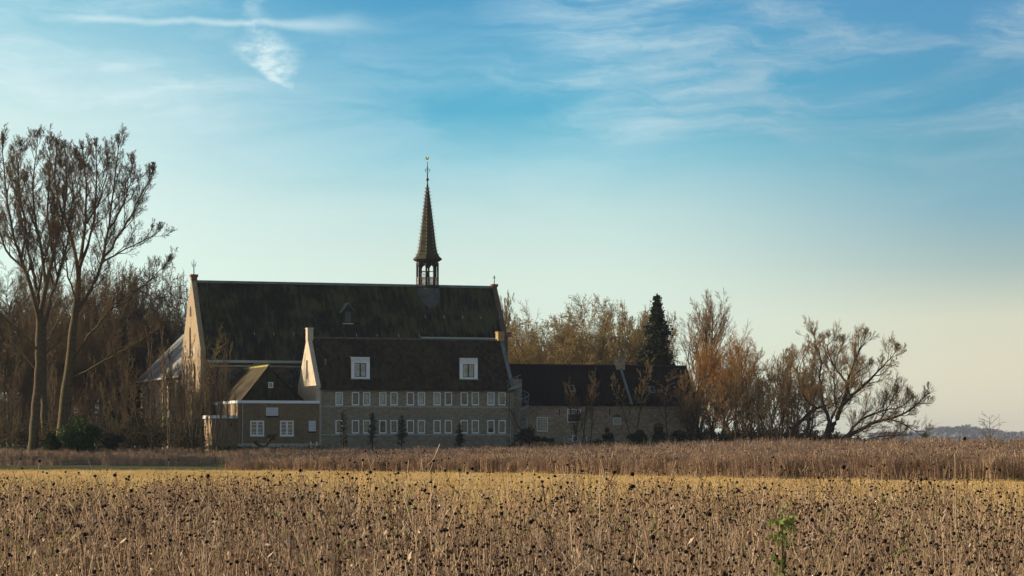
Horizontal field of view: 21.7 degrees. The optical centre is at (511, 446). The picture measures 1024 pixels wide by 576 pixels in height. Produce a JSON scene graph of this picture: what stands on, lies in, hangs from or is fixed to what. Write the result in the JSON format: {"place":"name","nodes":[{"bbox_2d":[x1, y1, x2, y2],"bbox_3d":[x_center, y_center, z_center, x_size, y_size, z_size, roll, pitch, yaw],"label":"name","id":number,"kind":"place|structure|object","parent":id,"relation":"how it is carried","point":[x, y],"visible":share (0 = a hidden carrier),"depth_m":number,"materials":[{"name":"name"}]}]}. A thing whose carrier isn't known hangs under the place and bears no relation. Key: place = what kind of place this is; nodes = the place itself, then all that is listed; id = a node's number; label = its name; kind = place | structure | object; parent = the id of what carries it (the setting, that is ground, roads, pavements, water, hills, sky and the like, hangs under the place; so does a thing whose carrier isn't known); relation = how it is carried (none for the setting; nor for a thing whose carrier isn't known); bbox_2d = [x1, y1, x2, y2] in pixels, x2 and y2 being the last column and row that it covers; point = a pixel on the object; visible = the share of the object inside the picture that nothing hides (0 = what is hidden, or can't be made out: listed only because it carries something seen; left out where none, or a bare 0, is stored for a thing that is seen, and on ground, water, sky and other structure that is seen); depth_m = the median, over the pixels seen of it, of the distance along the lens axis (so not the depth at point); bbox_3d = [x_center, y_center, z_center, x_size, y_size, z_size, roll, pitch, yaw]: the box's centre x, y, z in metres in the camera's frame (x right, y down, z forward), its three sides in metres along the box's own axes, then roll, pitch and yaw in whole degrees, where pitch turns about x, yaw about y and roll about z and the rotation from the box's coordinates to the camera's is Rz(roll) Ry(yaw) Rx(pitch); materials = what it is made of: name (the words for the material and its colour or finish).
{"place":"outdoors","nodes":[
{"label":"outdoors","id":0,"kind":"place"},
{"bbox_2d":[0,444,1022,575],"bbox_3d":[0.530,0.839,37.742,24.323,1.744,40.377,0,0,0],"label":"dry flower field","id":1,"kind":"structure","parent":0,"point":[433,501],"depth_m":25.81,"materials":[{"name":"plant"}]},
{"bbox_2d":[0,467,1023,575],"bbox_3d":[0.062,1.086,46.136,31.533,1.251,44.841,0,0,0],"label":"dry flower field","id":2,"kind":"structure","parent":0,"point":[175,494],"depth_m":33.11,"materials":[{"name":"plant"}]},
{"bbox_2d":[0,447,1023,561],"bbox_3d":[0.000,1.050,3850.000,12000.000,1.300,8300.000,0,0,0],"label":"ground","id":3,"kind":"structure","parent":0,"point":[68,465],"depth_m":133.99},
{"bbox_2d":[0,345,22,452],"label":"tree","id":4,"kind":"object","parent":3,"relation":"on","point":[10,406],"visible":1,"depth_m":239.32,"materials":[{"name":"brown plant"}]},
{"bbox_2d":[0,271,31,416],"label":"bare tree","id":5,"kind":"object","parent":3,"relation":"on","point":[6,314],"visible":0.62,"depth_m":273.13,"materials":[{"name":"brown plant"}]},
{"bbox_2d":[0,313,53,448],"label":"bare tree","id":6,"kind":"object","parent":3,"relation":"on","point":[25,389],"visible":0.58,"depth_m":270.96,"materials":[{"name":"brown plant"}]},
{"bbox_2d":[0,261,61,448],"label":"bare tree","id":7,"kind":"object","parent":3,"relation":"on","point":[19,288],"visible":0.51,"depth_m":288.37,"materials":[{"name":"brown plant"}]},
{"bbox_2d":[8,278,71,411],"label":"bare tree","id":8,"kind":"object","parent":3,"relation":"on","point":[33,310],"visible":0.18,"depth_m":298.19,"materials":[{"name":"brown plant"}]},
{"bbox_2d":[0,267,88,425],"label":"bare tree","id":9,"kind":"object","parent":3,"relation":"on","point":[58,331],"visible":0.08,"depth_m":303.22,"materials":[{"name":"brown plant"}]},
{"bbox_2d":[0,123,89,451],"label":"poplar tree","id":10,"kind":"object","parent":3,"relation":"on","point":[35,407],"visible":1,"depth_m":235.66,"materials":[{"name":"brown plant"}]},
{"bbox_2d":[4,294,93,419],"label":"bare tree","id":11,"kind":"object","parent":3,"relation":"on","point":[34,321],"visible":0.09,"depth_m":283.07,"materials":[{"name":"brown plant"}]},
{"bbox_2d":[5,148,93,449],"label":"poplar tree","id":12,"kind":"object","parent":3,"relation":"on","point":[44,399],"visible":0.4,"depth_m":252.03,"materials":[{"name":"brown plant"}]},
{"bbox_2d":[46,342,57,430],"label":"tree","id":13,"kind":"object","parent":3,"relation":"on","point":[53,381],"visible":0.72,"depth_m":255.10,"materials":[{"name":"brown plant"}]},
{"bbox_2d":[42,432,62,450],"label":"laurel bush","id":14,"kind":"object","parent":3,"relation":"on","point":[51,441],"visible":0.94,"depth_m":235.47,"materials":[{"name":"green plant"}]},
{"bbox_2d":[17,315,103,420],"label":"bare tree","id":15,"kind":"object","parent":3,"relation":"on","point":[59,368],"visible":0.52,"depth_m":277.94,"materials":[{"name":"brown plant"}]},
{"bbox_2d":[70,371,88,419],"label":"tree","id":16,"kind":"object","parent":3,"relation":"on","point":[79,410],"visible":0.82,"depth_m":255.97,"materials":[{"name":"brown plant"}]},
{"bbox_2d":[57,414,102,453],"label":"laurel bush","id":17,"kind":"object","parent":3,"relation":"on","point":[77,435],"visible":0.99,"depth_m":233.29,"materials":[{"name":"green plant"}]},
{"bbox_2d":[51,318,120,423],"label":"bare tree","id":18,"kind":"object","parent":3,"relation":"on","point":[97,367],"visible":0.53,"depth_m":280.46,"materials":[{"name":"brown plant"}]},
{"bbox_2d":[47,256,125,413],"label":"bare tree","id":19,"kind":"object","parent":3,"relation":"on","point":[98,297],"visible":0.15,"depth_m":294.85,"materials":[{"name":"brown plant"}]},
{"bbox_2d":[43,260,139,421],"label":"bare tree","id":20,"kind":"object","parent":3,"relation":"on","point":[105,287],"visible":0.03,"depth_m":322.73,"materials":[{"name":"brown plant"}]},
{"bbox_2d":[87,352,104,447],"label":"tree","id":21,"kind":"object","parent":3,"relation":"on","point":[92,392],"visible":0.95,"depth_m":251.42,"materials":[{"name":"brown plant"}]},
{"bbox_2d":[61,288,133,428],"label":"bare tree","id":22,"kind":"object","parent":3,"relation":"on","point":[105,327],"visible":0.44,"depth_m":285.79,"materials":[{"name":"brown plant"}]},
{"bbox_2d":[50,265,148,449],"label":"bare tree","id":23,"kind":"object","parent":3,"relation":"on","point":[112,287],"visible":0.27,"depth_m":300.31,"materials":[{"name":"brown plant"}]},
{"bbox_2d":[0,392,216,452],"bbox_3d":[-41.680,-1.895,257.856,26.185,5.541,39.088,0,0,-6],"label":"undergrowth","id":24,"kind":"object","parent":3,"relation":"on","point":[140,435],"visible":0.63,"depth_m":247.10,"materials":[{"name":"brown plant"}]},
{"bbox_2d":[42,125,177,450],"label":"poplar tree","id":25,"kind":"object","parent":3,"relation":"on","point":[78,159],"visible":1,"depth_m":239.23,"materials":[{"name":"brown plant"}]},
{"bbox_2d":[95,429,126,451],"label":"evergreen bush","id":26,"kind":"object","parent":3,"relation":"on","point":[110,441],"visible":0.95,"depth_m":237.49,"materials":[{"name":"green plant"}]},
{"bbox_2d":[103,340,134,449],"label":"tree","id":27,"kind":"object","parent":3,"relation":"on","point":[121,394],"visible":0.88,"depth_m":258.63,"materials":[{"name":"brown plant"}]},
{"bbox_2d":[104,473,134,564],"bbox_3d":[-3.212,0.960,22.164,0.351,1.481,0.205,0,0,-2],"label":"dry flower","id":28,"kind":"object","parent":3,"relation":"on","point":[130,491],"visible":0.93,"depth_m":22.16,"materials":[{"name":"brown plant"}]},
{"bbox_2d":[100,342,145,425],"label":"bare tree","id":29,"kind":"object","parent":3,"relation":"on","point":[122,359],"visible":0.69,"depth_m":276.15,"materials":[{"name":"brown plant"}]},
{"bbox_2d":[105,315,143,448],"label":"bare tree","id":30,"kind":"object","parent":3,"relation":"on","point":[138,404],"visible":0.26,"depth_m":299.43,"materials":[{"name":"brown plant"}]},
{"bbox_2d":[121,370,138,447],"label":"tree","id":31,"kind":"object","parent":3,"relation":"on","point":[125,405],"visible":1,"depth_m":241.14,"materials":[{"name":"brown plant"}]},
{"bbox_2d":[103,267,175,406],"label":"bare tree","id":32,"kind":"object","parent":3,"relation":"on","point":[145,313],"visible":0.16,"depth_m":329.59,"materials":[{"name":"brown plant"}]},
{"bbox_2d":[110,253,182,449],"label":"bare tree","id":33,"kind":"object","parent":3,"relation":"on","point":[142,307],"visible":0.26,"depth_m":328.88,"materials":[{"name":"brown plant"}]},
{"bbox_2d":[139,361,159,449],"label":"tree","id":34,"kind":"object","parent":3,"relation":"on","point":[153,409],"visible":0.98,"depth_m":251.75,"materials":[{"name":"brown plant"}]},
{"bbox_2d":[145,326,167,449],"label":"tree","id":35,"kind":"object","parent":3,"relation":"on","point":[151,375],"visible":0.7,"depth_m":260.49,"materials":[{"name":"brown plant"}]},
{"bbox_2d":[136,334,183,449],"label":"side chapel","id":36,"kind":"structure","parent":3,"relation":"on","point":[177,346],"depth_m":293.97,"materials":[{"name":"brick"}]},
{"bbox_2d":[134,294,186,368],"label":"bare tree","id":37,"kind":"object","parent":3,"relation":"on","point":[159,315],"visible":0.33,"depth_m":328.65,"materials":[{"name":"brown plant"}]},
{"bbox_2d":[135,263,188,408],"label":"bare tree","id":38,"kind":"object","parent":3,"relation":"on","point":[181,298],"visible":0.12,"depth_m":335.29,"materials":[{"name":"brown plant"}]},
{"bbox_2d":[159,325,174,448],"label":"tree","id":39,"kind":"object","parent":3,"relation":"on","point":[169,370],"visible":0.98,"depth_m":237.91,"materials":[{"name":"brown plant"}]},
{"bbox_2d":[156,344,178,451],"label":"tree","id":40,"kind":"object","parent":3,"relation":"on","point":[158,356],"visible":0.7,"depth_m":244.46,"materials":[{"name":"brown plant"}]},
{"bbox_2d":[162,340,190,449],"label":"tree","id":41,"kind":"object","parent":3,"relation":"on","point":[179,392],"visible":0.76,"depth_m":246.34,"materials":[{"name":"brown plant"}]},
{"bbox_2d":[0,446,368,465],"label":"verge weeds","id":42,"kind":"object","parent":3,"relation":"on","point":[121,457],"visible":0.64,"depth_m":224.95,"materials":[{"name":"plant"}]},
{"bbox_2d":[181,368,197,449],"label":"tree","id":43,"kind":"object","parent":3,"relation":"on","point":[190,417],"visible":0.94,"depth_m":242.19,"materials":[{"name":"brown plant"}]},
{"bbox_2d":[184,338,207,450],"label":"tree","id":44,"kind":"object","parent":3,"relation":"on","point":[191,387],"visible":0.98,"depth_m":241.25,"materials":[{"name":"brown plant"}]},
{"bbox_2d":[190,355,217,451],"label":"tree","id":45,"kind":"object","parent":3,"relation":"on","point":[202,413],"visible":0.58,"depth_m":244.61,"materials":[{"name":"brown plant"}]},
{"bbox_2d":[198,322,224,449],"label":"tree","id":46,"kind":"object","parent":3,"relation":"on","point":[217,345],"visible":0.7,"depth_m":248.55,"materials":[{"name":"brown plant"}]},
{"bbox_2d":[201,334,229,452],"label":"tree","id":47,"kind":"object","parent":3,"relation":"on","point":[205,384],"visible":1,"depth_m":239.78,"materials":[{"name":"brown plant"}]},
{"bbox_2d":[204,341,232,451],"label":"tree","id":48,"kind":"object","parent":3,"relation":"on","point":[210,413],"visible":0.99,"depth_m":240.91,"materials":[{"name":"brown plant"}]},
{"bbox_2d":[202,365,319,450],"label":"annex","id":49,"kind":"object","parent":3,"relation":"on","point":[273,402],"visible":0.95,"depth_m":260.38,"materials":[{"name":"beige brick"}]},
{"bbox_2d":[249,421,264,436],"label":"window","id":50,"kind":"structure","parent":49,"relation":"in","point":[256,427],"depth_m":259.76,"materials":[{"name":"white paint"}]},
{"bbox_2d":[279,421,294,436],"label":"window","id":51,"kind":"structure","parent":49,"relation":"in","point":[286,427],"depth_m":260.65,"materials":[{"name":"white paint"}]},
{"bbox_2d":[205,444,330,450],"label":"hedge scrub","id":52,"kind":"object","parent":3,"relation":"on","point":[250,447],"visible":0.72,"depth_m":251.25,"materials":[{"name":"brown plant"}]},
{"bbox_2d":[175,157,511,450],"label":"church","id":53,"kind":"structure","parent":3,"relation":"on","point":[265,323],"depth_m":276.52,"materials":[{"name":"brick"}]},
{"bbox_2d":[218,368,244,400],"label":"window","id":54,"kind":"structure","parent":53,"relation":"in","point":[234,372],"depth_m":270.51,"materials":[{"name":"grey glass"}]},
{"bbox_2d":[276,367,300,392],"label":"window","id":55,"kind":"structure","parent":53,"relation":"in","point":[291,375],"depth_m":272.43,"materials":[{"name":"grey glass"}]},
{"bbox_2d":[337,409,349,447],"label":"young conifer","id":56,"kind":"object","parent":3,"relation":"on","point":[342,417],"visible":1,"depth_m":255.95,"materials":[{"name":"green plant"}]},
{"bbox_2d":[396,415,407,447],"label":"young conifer","id":57,"kind":"object","parent":3,"relation":"on","point":[401,436],"visible":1,"depth_m":260.94,"materials":[{"name":"green plant"}]},
{"bbox_2d":[298,328,521,450],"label":"dormitory building","id":58,"kind":"structure","parent":3,"relation":"on","point":[435,391],"depth_m":265.94,"materials":[{"name":"beige brick"}]},
{"bbox_2d":[499,289,518,344],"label":"bare tree","id":59,"kind":"object","parent":3,"relation":"on","point":[506,310],"visible":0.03,"depth_m":327.39,"materials":[{"name":"brown plant"}]},
{"bbox_2d":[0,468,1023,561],"bbox_3d":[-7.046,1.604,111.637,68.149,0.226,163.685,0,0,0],"label":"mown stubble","id":60,"kind":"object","parent":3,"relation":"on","point":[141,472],"visible":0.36,"depth_m":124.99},
{"bbox_2d":[506,375,528,442],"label":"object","id":61,"kind":"structure","parent":3,"relation":"on","point":[517,386],"depth_m":267.57,"materials":[{"name":"metal"}]},
{"bbox_2d":[503,310,547,363],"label":"bare tree","id":62,"kind":"object","parent":3,"relation":"on","point":[516,315],"visible":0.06,"depth_m":325.97,"materials":[{"name":"brown plant"}]},
{"bbox_2d":[513,426,537,445],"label":"evergreen bush","id":63,"kind":"object","parent":3,"relation":"on","point":[525,434],"visible":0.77,"depth_m":261.68,"materials":[{"name":"green plant"}]},
{"bbox_2d":[518,299,579,362],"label":"bare tree","id":64,"kind":"object","parent":3,"relation":"on","point":[542,331],"visible":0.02,"depth_m":343.21,"materials":[{"name":"brown plant"}]},
{"bbox_2d":[505,293,622,364],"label":"bare tree","id":65,"kind":"object","parent":3,"relation":"on","point":[517,352],"visible":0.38,"depth_m":313.24,"materials":[{"name":"brown plant"}]},
{"bbox_2d":[563,368,599,444],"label":"sapling","id":66,"kind":"object","parent":3,"relation":"on","point":[570,405],"visible":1,"depth_m":264.60,"materials":[{"name":"brown plant"}]},
{"bbox_2d":[565,375,600,443],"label":"sapling","id":67,"kind":"object","parent":3,"relation":"on","point":[580,406],"visible":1,"depth_m":263.90,"materials":[{"name":"brown plant"}]},
{"bbox_2d":[504,438,678,449],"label":"hedge scrub","id":68,"kind":"object","parent":3,"relation":"on","point":[513,444],"visible":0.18,"depth_m":258.19,"materials":[{"name":"brown plant"}]},
{"bbox_2d":[541,293,649,364],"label":"bare tree","id":69,"kind":"object","parent":3,"relation":"on","point":[602,351],"visible":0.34,"depth_m":317.02,"materials":[{"name":"brown plant"}]},
{"bbox_2d":[509,357,697,444],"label":"wing","id":70,"kind":"structure","parent":3,"relation":"on","point":[543,385],"depth_m":273.69,"materials":[{"name":"grey tile"}]},
{"bbox_2d":[216,432,1023,481],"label":"tall dry weeds","id":71,"kind":"object","parent":3,"relation":"on","point":[738,457],"visible":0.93,"depth_m":164.74,"materials":[{"name":"plant"}]},
{"bbox_2d":[578,304,680,364],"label":"bare tree","id":72,"kind":"object","parent":3,"relation":"on","point":[646,318],"visible":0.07,"depth_m":327.02,"materials":[{"name":"brown plant"}]},
{"bbox_2d":[610,356,654,434],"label":"sapling","id":73,"kind":"object","parent":3,"relation":"on","point":[649,371],"visible":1,"depth_m":266.57,"materials":[{"name":"brown plant"}]},
{"bbox_2d":[626,429,647,443],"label":"evergreen bush","id":74,"kind":"object","parent":3,"relation":"on","point":[640,435],"visible":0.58,"depth_m":265.72,"materials":[{"name":"green plant"}]},
{"bbox_2d":[627,484,658,575],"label":"dry flower","id":75,"kind":"object","parent":3,"relation":"on","point":[652,536],"visible":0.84,"depth_m":17.98,"materials":[{"name":"brown plant"}]},
{"bbox_2d":[610,303,678,364],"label":"bare tree","id":76,"kind":"object","parent":3,"relation":"on","point":[674,330],"visible":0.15,"depth_m":319.85,"materials":[{"name":"brown plant"}]},
{"bbox_2d":[626,472,668,569],"bbox_3d":[1.054,0.948,20.599,0.359,1.504,0.234,0,0,14],"label":"dry flower","id":77,"kind":"object","parent":3,"relation":"on","point":[652,491],"visible":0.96,"depth_m":20.55,"materials":[{"name":"brown plant"}]},
{"bbox_2d":[634,293,679,364],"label":"conifer","id":78,"kind":"object","parent":3,"relation":"on","point":[657,331],"visible":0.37,"depth_m":299.39,"materials":[{"name":"green plant"}]},
{"bbox_2d":[643,368,688,439],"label":"sapling","id":79,"kind":"object","parent":3,"relation":"on","point":[665,410],"visible":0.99,"depth_m":269.13,"materials":[{"name":"brown plant"}]},
{"bbox_2d":[666,366,712,441],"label":"bare tree","id":80,"kind":"object","parent":3,"relation":"on","point":[690,394],"visible":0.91,"depth_m":270.36,"materials":[{"name":"brown plant"}]},
{"bbox_2d":[673,379,730,440],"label":"bare tree","id":81,"kind":"object","parent":3,"relation":"on","point":[696,418],"visible":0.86,"depth_m":267.73,"materials":[{"name":"brown plant"}]},
{"bbox_2d":[654,288,752,430],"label":"bare tree","id":82,"kind":"object","parent":3,"relation":"on","point":[708,329],"visible":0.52,"depth_m":303.57,"materials":[{"name":"brown plant"}]},
{"bbox_2d":[681,512,725,575],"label":"dry flower","id":83,"kind":"object","parent":3,"relation":"on","point":[709,514],"visible":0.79,"depth_m":16.86,"materials":[{"name":"brown plant"}]},
{"bbox_2d":[686,338,727,416],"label":"willow tree","id":84,"kind":"object","parent":3,"relation":"on","point":[706,361],"visible":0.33,"depth_m":282.05,"materials":[{"name":"brown plant"}]},
{"bbox_2d":[704,353,757,443],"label":"bare tree","id":85,"kind":"object","parent":3,"relation":"on","point":[726,414],"visible":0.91,"depth_m":261.58,"materials":[{"name":"brown plant"}]},
{"bbox_2d":[684,329,784,434],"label":"willow tree","id":86,"kind":"object","parent":3,"relation":"on","point":[724,359],"visible":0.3,"depth_m":287.41,"materials":[{"name":"brown plant"}]},
{"bbox_2d":[710,340,764,429],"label":"bare tree","id":87,"kind":"object","parent":3,"relation":"on","point":[724,376],"visible":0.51,"depth_m":280.19,"materials":[{"name":"brown plant"}]},
{"bbox_2d":[721,374,781,440],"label":"bare tree","id":88,"kind":"object","parent":3,"relation":"on","point":[749,434],"visible":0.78,"depth_m":260.03,"materials":[{"name":"brown plant"}]},
{"bbox_2d":[744,366,803,441],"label":"bare tree","id":89,"kind":"object","parent":3,"relation":"on","point":[786,399],"visible":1,"depth_m":255.44,"materials":[{"name":"brown plant"}]},
{"bbox_2d":[674,420,875,443],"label":"undergrowth","id":90,"kind":"object","parent":3,"relation":"on","point":[719,437],"visible":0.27,"depth_m":265.36,"materials":[{"name":"brown plant"}]},
{"bbox_2d":[753,344,799,435],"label":"bare tree","id":91,"kind":"object","parent":3,"relation":"on","point":[779,362],"visible":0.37,"depth_m":277.25,"materials":[{"name":"brown plant"}]},
{"bbox_2d":[766,508,798,575],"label":"weed","id":92,"kind":"object","parent":3,"relation":"on","point":[781,521],"visible":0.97,"depth_m":14.50,"materials":[{"name":"green plant"}]},
{"bbox_2d":[765,343,807,429],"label":"bare tree","id":93,"kind":"object","parent":3,"relation":"on","point":[788,376],"visible":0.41,"depth_m":269.19,"materials":[{"name":"brown plant"}]},
{"bbox_2d":[761,379,830,440],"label":"bare tree","id":94,"kind":"object","parent":3,"relation":"on","point":[804,406],"visible":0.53,"depth_m":261.29,"materials":[{"name":"brown plant"}]},
{"bbox_2d":[784,354,828,432],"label":"bare tree","id":95,"kind":"object","parent":3,"relation":"on","point":[805,374],"visible":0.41,"depth_m":272.27,"materials":[{"name":"brown plant"}]},
{"bbox_2d":[810,465,845,574],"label":"dry flower","id":96,"kind":"object","parent":3,"relation":"on","point":[843,467],"visible":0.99,"depth_m":20.39,"materials":[{"name":"brown plant"}]},
{"bbox_2d":[778,315,935,442],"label":"willow tree","id":97,"kind":"object","parent":3,"relation":"on","point":[846,398],"visible":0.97,"depth_m":257.32,"materials":[{"name":"brown plant"}]},
{"bbox_2d":[867,431,1023,441],"bbox_3d":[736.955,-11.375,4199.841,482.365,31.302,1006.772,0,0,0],"label":"distant scrub","id":98,"kind":"object","parent":3,"relation":"on","point":[956,435],"visible":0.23,"depth_m":3752.09,"materials":[{"name":"grey plant"}]},
{"bbox_2d":[0,0,1023,446],"label":"sky","id":99,"kind":"structure","parent":0,"point":[853,162],"materials":[{"name":"blue"}]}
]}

